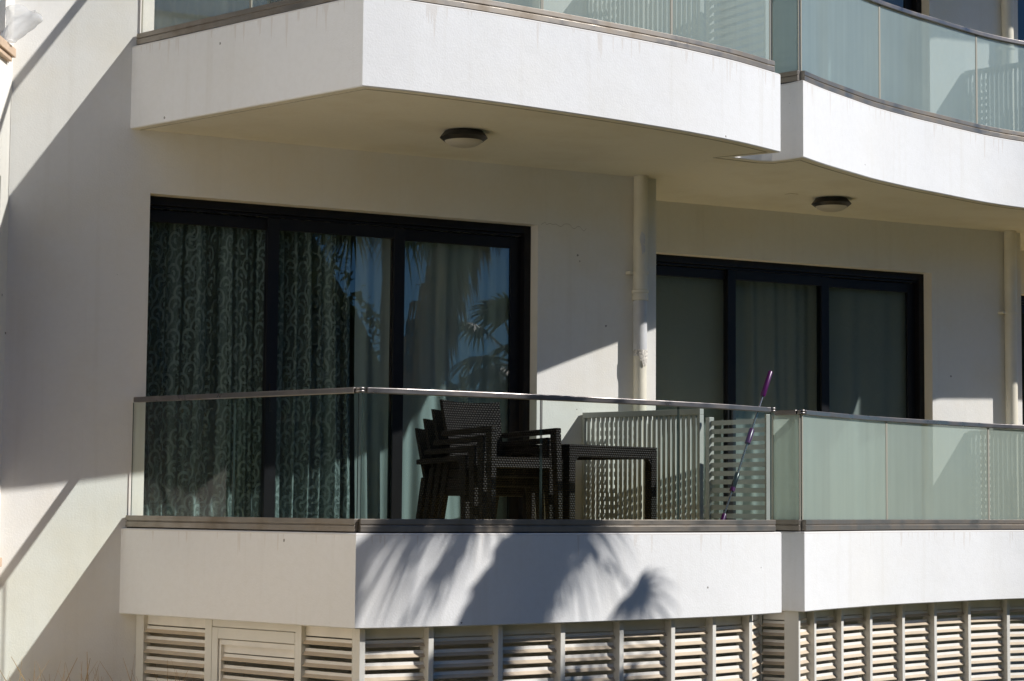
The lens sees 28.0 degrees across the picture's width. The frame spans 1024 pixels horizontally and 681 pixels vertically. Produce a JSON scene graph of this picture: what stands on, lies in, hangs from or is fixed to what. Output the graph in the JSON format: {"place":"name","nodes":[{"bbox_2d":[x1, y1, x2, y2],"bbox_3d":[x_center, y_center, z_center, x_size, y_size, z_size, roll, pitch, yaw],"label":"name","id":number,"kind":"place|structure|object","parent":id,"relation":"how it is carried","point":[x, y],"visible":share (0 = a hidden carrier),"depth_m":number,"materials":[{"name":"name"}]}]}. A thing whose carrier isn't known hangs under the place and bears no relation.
{"place":"outdoors","nodes":[
{"label":"outdoors","id":0,"kind":"place"},
{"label":"ground","id":1,"kind":"structure","parent":0,"visible":0},
{"bbox_2d":[0,0,1023,680],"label":"apartment building","id":2,"kind":"structure","parent":1,"relation":"on","point":[338,118],"depth_m":12.98,"materials":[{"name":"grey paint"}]},
{"bbox_2d":[0,36,15,61],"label":"window","id":3,"kind":"structure","parent":2,"relation":"in","point":[7,51],"depth_m":12.22,"materials":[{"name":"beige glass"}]},
{"bbox_2d":[143,208,270,516],"bbox_3d":[-2.008,0.244,13.190,0.941,2.210,0.105,3,-5,-28],"label":"lace curtain","id":4,"kind":"object","parent":2,"relation":"hanging from","point":[172,286],"visible":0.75,"depth_m":13.20,"materials":[{"name":"fabric"}]},
{"bbox_2d":[154,0,268,29],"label":"grey curtain","id":5,"kind":"object","parent":2,"relation":"hanging from","point":[167,13],"visible":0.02,"depth_m":13.48,"materials":[{"name":"fabric"}]},
{"bbox_2d":[135,615,365,680],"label":"louvred screen","id":6,"kind":"object","parent":2,"relation":"attached to","point":[217,643],"visible":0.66,"depth_m":12.00,"materials":[{"name":"white paint"}]},
{"bbox_2d":[275,218,350,518],"bbox_3d":[-1.325,0.277,13.540,0.588,2.210,0.106,3,-5,-28],"label":"lace curtain","id":7,"kind":"object","parent":2,"relation":"hanging from","point":[327,378],"visible":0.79,"depth_m":13.56,"materials":[{"name":"fabric"}]},
{"bbox_2d":[150,196,530,518],"bbox_3d":[-1.118,0.275,13.545,2.768,2.255,0.090,3,-5,-28],"label":"sliding door","id":8,"kind":"structure","parent":2,"relation":"in","point":[519,248],"depth_m":13.69,"materials":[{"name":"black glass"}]},
{"bbox_2d":[354,224,516,518],"bbox_3d":[-0.510,0.320,13.996,1.233,2.210,0.054,3,-5,-29],"label":"sheer curtain","id":9,"kind":"object","parent":2,"relation":"hanging from","point":[456,309],"visible":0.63,"depth_m":13.98,"materials":[{"name":"fabric"}]},
{"bbox_2d":[126,387,775,532],"bbox_3d":[-0.208,0.734,12.230,4.132,0.804,1.603,1,-5,-9],"label":"glass balustrade","id":10,"kind":"object","parent":2,"relation":"on","point":[360,525],"visible":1,"depth_m":11.99,"materials":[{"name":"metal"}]},
{"bbox_2d":[137,0,774,71],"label":"glass balustrade","id":11,"kind":"object","parent":2,"relation":"on","point":[737,30],"visible":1,"depth_m":12.71,"materials":[{"name":"glass"}]},
{"bbox_2d":[440,128,487,147],"bbox_3d":[-0.301,-1.253,12.813,0.300,0.100,0.300,3,-5,-28],"label":"ceiling lamp","id":12,"kind":"object","parent":2,"relation":"attached to","point":[463,137],"visible":1,"depth_m":12.72,"materials":[{"name":"black"}]},
{"bbox_2d":[415,428,534,518],"bbox_3d":[-0.265,0.959,12.962,0.572,0.812,0.627,4,-6,-40],"label":"wicker chair","id":13,"kind":"object","parent":2,"relation":"on","point":[424,461],"visible":0.41,"depth_m":12.87,"materials":[{"name":"black wicker"}]},
{"bbox_2d":[423,419,543,518],"bbox_3d":[-0.210,0.897,12.903,0.572,0.812,0.627,4,-6,-40],"label":"wicker chair","id":14,"kind":"object","parent":13,"relation":"on","point":[432,451],"visible":0.44,"depth_m":12.82,"materials":[{"name":"black wicker"}]},
{"bbox_2d":[430,409,552,518],"bbox_3d":[-0.156,0.834,12.843,0.572,0.812,0.627,4,-6,-40],"label":"wicker chair","id":15,"kind":"object","parent":14,"relation":"on","point":[440,442],"visible":0.48,"depth_m":12.77,"materials":[{"name":"black wicker"}]},
{"bbox_2d":[437,399,562,519],"bbox_3d":[-0.101,0.772,12.784,0.572,0.812,0.627,4,-6,-40],"label":"wicker chair","id":16,"kind":"object","parent":15,"relation":"on","point":[461,419],"visible":0.73,"depth_m":12.78,"materials":[{"name":"black wicker"}]},
{"bbox_2d":[352,615,751,680],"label":"louvred screen","id":17,"kind":"object","parent":2,"relation":"attached to","point":[616,645],"visible":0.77,"depth_m":12.10,"materials":[{"name":"white paint"}]},
{"bbox_2d":[503,444,656,519],"bbox_3d":[0.329,1.047,13.369,0.875,0.712,0.876,-4,-6,42],"label":"wicker table","id":18,"kind":"object","parent":2,"relation":"on","point":[571,454],"visible":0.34,"depth_m":13.10,"materials":[{"name":"black wicker"}]},
{"bbox_2d":[626,175,648,519],"bbox_3d":[0.890,0.162,14.402,0.155,2.647,0.120,3,-5,-28],"label":"downpipe","id":19,"kind":"object","parent":2,"relation":"on","point":[640,273],"visible":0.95,"depth_m":14.40,"materials":[{"name":"paint"}]},
{"bbox_2d":[582,409,703,519],"bbox_3d":[0.897,0.960,13.845,1.045,0.971,0.126,-4,-6,44],"label":"slatted screen","id":20,"kind":"object","parent":2,"relation":"on","point":[619,474],"visible":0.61,"depth_m":13.83,"materials":[{"name":"paint"}]},
{"bbox_2d":[656,264,729,519],"bbox_3d":[1.274,0.486,15.901,1.001,2.210,0.029,3,-5,-29],"label":"grey curtain","id":21,"kind":"object","parent":2,"relation":"hanging from","point":[689,339],"visible":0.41,"depth_m":15.98,"materials":[{"name":"fabric"}]},
{"bbox_2d":[652,414,769,519],"bbox_3d":[1.323,0.986,13.890,0.040,0.934,1.278,3,-5,-32],"label":"slatted screen","id":22,"kind":"object","parent":2,"relation":"on","point":[710,507],"visible":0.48,"depth_m":13.64,"materials":[{"name":"paint"}]},
{"bbox_2d":[720,370,772,519],"bbox_3d":[1.445,0.778,13.092,0.727,1.217,0.147,4,-6,-39],"label":"mop","id":23,"kind":"object","parent":2,"relation":"on","point":[749,436],"visible":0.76,"depth_m":13.18,"materials":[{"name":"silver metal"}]},
{"bbox_2d":[752,611,783,680],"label":"louvred screen","id":24,"kind":"object","parent":2,"relation":"attached to","point":[757,643],"visible":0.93,"depth_m":13.65,"materials":[{"name":"white paint"}]},
{"bbox_2d":[736,270,816,519],"bbox_3d":[2.096,0.528,16.345,0.879,2.210,0.070,3,-5,-28],"label":"grey curtain","id":25,"kind":"object","parent":2,"relation":"hanging from","point":[776,329],"visible":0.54,"depth_m":16.36,"materials":[{"name":"fabric"}]},
{"bbox_2d":[656,254,924,519],"bbox_3d":[2.146,0.518,16.271,2.768,2.255,0.090,3,-5,-28],"label":"sliding door","id":26,"kind":"structure","parent":2,"relation":"in","point":[914,292],"depth_m":16.45,"materials":[{"name":"black glass"}]},
{"bbox_2d":[811,196,850,211],"bbox_3d":[2.404,-1.018,15.484,0.300,0.100,0.300,3,-5,-28],"label":"ceiling lamp","id":27,"kind":"object","parent":2,"relation":"attached to","point":[831,203],"visible":1,"depth_m":15.39,"materials":[{"name":"black"}]},
{"bbox_2d":[771,0,902,59],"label":"grey curtain","id":28,"kind":"object","parent":2,"relation":"in","point":[899,3],"depth_m":17.37,"materials":[{"name":"fabric"}]},
{"bbox_2d":[824,276,911,519],"bbox_3d":[2.944,0.571,16.796,1.031,2.210,0.056,3,-5,-28],"label":"grey curtain","id":29,"kind":"object","parent":2,"relation":"hanging from","point":[867,354],"visible":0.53,"depth_m":16.81,"materials":[{"name":"fabric"}]},
{"bbox_2d":[771,410,1023,531],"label":"glass balustrade","id":30,"kind":"object","parent":2,"relation":"on","point":[831,471],"visible":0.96,"depth_m":14.66,"materials":[{"name":"glass"}]},
{"bbox_2d":[771,0,1023,141],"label":"glass balustrade","id":31,"kind":"object","parent":2,"relation":"on","point":[881,54],"visible":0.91,"depth_m":15.04,"materials":[{"name":"glass"}]},
{"bbox_2d":[784,599,1023,680],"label":"louvred screen","id":32,"kind":"object","parent":2,"relation":"attached to","point":[809,649],"visible":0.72,"depth_m":14.83,"materials":[{"name":"white paint"}]},
{"bbox_2d":[903,0,921,13],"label":"sliding door","id":33,"kind":"structure","parent":2,"relation":"in","point":[913,5],"depth_m":17.15,"materials":[{"name":"black glass"}]},
{"bbox_2d":[1001,0,1013,38],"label":"downpipe","id":34,"kind":"object","parent":2,"relation":"on","point":[1007,19],"visible":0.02,"depth_m":17.34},
{"bbox_2d":[998,231,1017,424],"bbox_3d":[4.152,0.405,17.126,0.155,2.647,0.117,3,-5,-28],"label":"downpipe","id":35,"kind":"object","parent":2,"relation":"on","point":[1010,312],"visible":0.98,"depth_m":17.13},
{"bbox_2d":[1021,295,1023,313],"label":"sliding door","id":36,"kind":"structure","parent":2,"relation":"in","point":[1022,297],"depth_m":18.66,"materials":[{"name":"black glass"}]},
{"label":"bare earth","id":37,"kind":"structure","parent":0,"visible":0},
{"bbox_2d":[0,656,245,680],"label":"dry grass","id":38,"kind":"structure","parent":37,"relation":"on","point":[87,675],"depth_m":12.22,"materials":[{"name":"beige plant"}]}
]}

